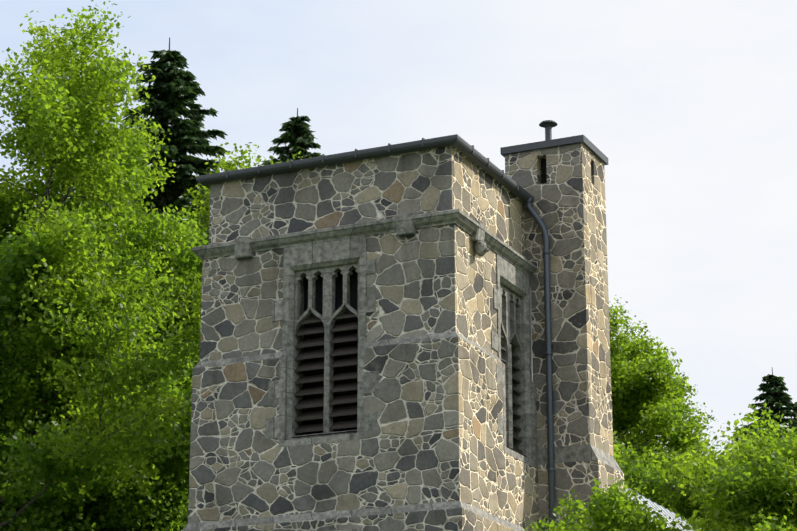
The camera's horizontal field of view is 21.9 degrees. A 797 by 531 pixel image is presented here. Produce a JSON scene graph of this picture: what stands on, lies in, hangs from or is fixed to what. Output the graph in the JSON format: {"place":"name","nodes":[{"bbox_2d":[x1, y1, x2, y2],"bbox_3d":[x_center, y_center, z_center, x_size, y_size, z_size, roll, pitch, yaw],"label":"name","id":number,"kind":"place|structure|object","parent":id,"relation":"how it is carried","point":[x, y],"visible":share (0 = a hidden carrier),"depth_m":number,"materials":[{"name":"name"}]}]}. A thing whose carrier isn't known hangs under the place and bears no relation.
{"place":"outdoors","nodes":[
{"label":"outdoors","id":0,"kind":"place"},
{"bbox_2d":[0,0,796,461],"label":"sky","id":1,"kind":"structure","parent":0,"point":[691,105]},
{"label":"ground","id":2,"kind":"structure","parent":0,"visible":0},
{"bbox_2d":[0,344,122,524],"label":"tree","id":3,"kind":"object","parent":2,"relation":"on","point":[42,412],"depth_m":49.55,"materials":[{"name":"green plant"}]},
{"bbox_2d":[9,181,146,315],"bbox_3d":[-10.756,8.130,53.627,10.367,21.464,11.468,-8,-19,24],"label":"maple tree","id":4,"kind":"object","parent":2,"relation":"on","point":[63,206],"depth_m":54.47,"materials":[{"name":"green plant"}]},
{"bbox_2d":[0,0,208,528],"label":"ash tree","id":5,"kind":"object","parent":2,"relation":"on","point":[66,122],"visible":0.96,"depth_m":46.72,"materials":[{"name":"green plant"}]},
{"bbox_2d":[0,170,208,530],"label":"tree","id":6,"kind":"object","parent":2,"relation":"on","point":[17,259],"visible":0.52,"depth_m":46.88,"materials":[{"name":"green plant"}]},
{"bbox_2d":[28,357,195,530],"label":"tree","id":7,"kind":"object","parent":2,"relation":"on","point":[172,510],"visible":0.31,"depth_m":48.29,"materials":[{"name":"green plant"}]},
{"bbox_2d":[94,244,199,425],"bbox_3d":[-5.762,9.187,56.701,10.195,21.310,9.147,-8,-19,24],"label":"maple tree","id":8,"kind":"object","parent":2,"relation":"on","point":[158,327],"depth_m":56.08,"materials":[{"name":"green plant"}]},
{"bbox_2d":[94,281,200,514],"bbox_3d":[-7.982,9.320,54.437,8.499,19.705,6.760,-8,-19,24],"label":"maple tree","id":9,"kind":"object","parent":2,"relation":"on","point":[161,332],"depth_m":56.23,"materials":[{"name":"green plant"}]},
{"bbox_2d":[116,37,237,229],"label":"spruce tree","id":10,"kind":"object","parent":2,"relation":"on","point":[174,91],"visible":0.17,"depth_m":66.53,"materials":[{"name":"green plant"}]},
{"bbox_2d":[70,142,311,403],"bbox_3d":[-5.050,8.133,58.897,11.093,24.766,11.596,-1,-17,3],"label":"maple tree","id":11,"kind":"object","parent":2,"relation":"on","point":[204,221],"depth_m":61.11,"materials":[{"name":"green plant"}]},
{"bbox_2d":[261,108,321,165],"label":"spruce tree","id":12,"kind":"object","parent":2,"relation":"on","point":[298,135],"depth_m":77.74,"materials":[{"name":"green plant"}]},
{"bbox_2d":[182,120,623,530],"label":"tower","id":13,"kind":"structure","parent":2,"relation":"on","point":[411,336],"depth_m":40.15,"materials":[{"name":"stone"}]},
{"bbox_2d":[521,416,796,530],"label":"young tree","id":14,"kind":"object","parent":2,"relation":"on","point":[616,511],"visible":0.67,"depth_m":33.73,"materials":[{"name":"green plant"}]},
{"bbox_2d":[609,295,716,512],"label":"tree","id":15,"kind":"object","parent":2,"relation":"on","point":[650,407],"visible":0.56,"depth_m":75.32,"materials":[{"name":"green plant"}]},
{"bbox_2d":[626,488,701,530],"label":"roof","id":16,"kind":"structure","parent":2,"relation":"on","point":[666,511],"depth_m":52.98,"materials":[{"name":"stone"}]},
{"bbox_2d":[613,403,796,530],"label":"tree","id":17,"kind":"object","parent":2,"relation":"on","point":[665,491],"visible":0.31,"depth_m":58.88,"materials":[{"name":"green plant"}]},
{"bbox_2d":[684,419,796,530],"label":"young tree","id":18,"kind":"object","parent":2,"relation":"on","point":[776,492],"visible":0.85,"depth_m":33.80,"materials":[{"name":"green plant"}]},
{"bbox_2d":[731,418,762,452],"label":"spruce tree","id":19,"kind":"object","parent":2,"relation":"on","point":[739,429],"depth_m":112.01,"materials":[{"name":"green plant"}]},
{"bbox_2d":[744,368,796,514],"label":"spruce tree","id":20,"kind":"object","parent":2,"relation":"on","point":[776,396],"visible":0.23,"depth_m":105.07,"materials":[{"name":"green plant"}]},
{"bbox_2d":[785,402,796,435],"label":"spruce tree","id":21,"kind":"object","parent":2,"relation":"on","point":[795,403],"depth_m":107.86,"materials":[{"name":"green plant"}]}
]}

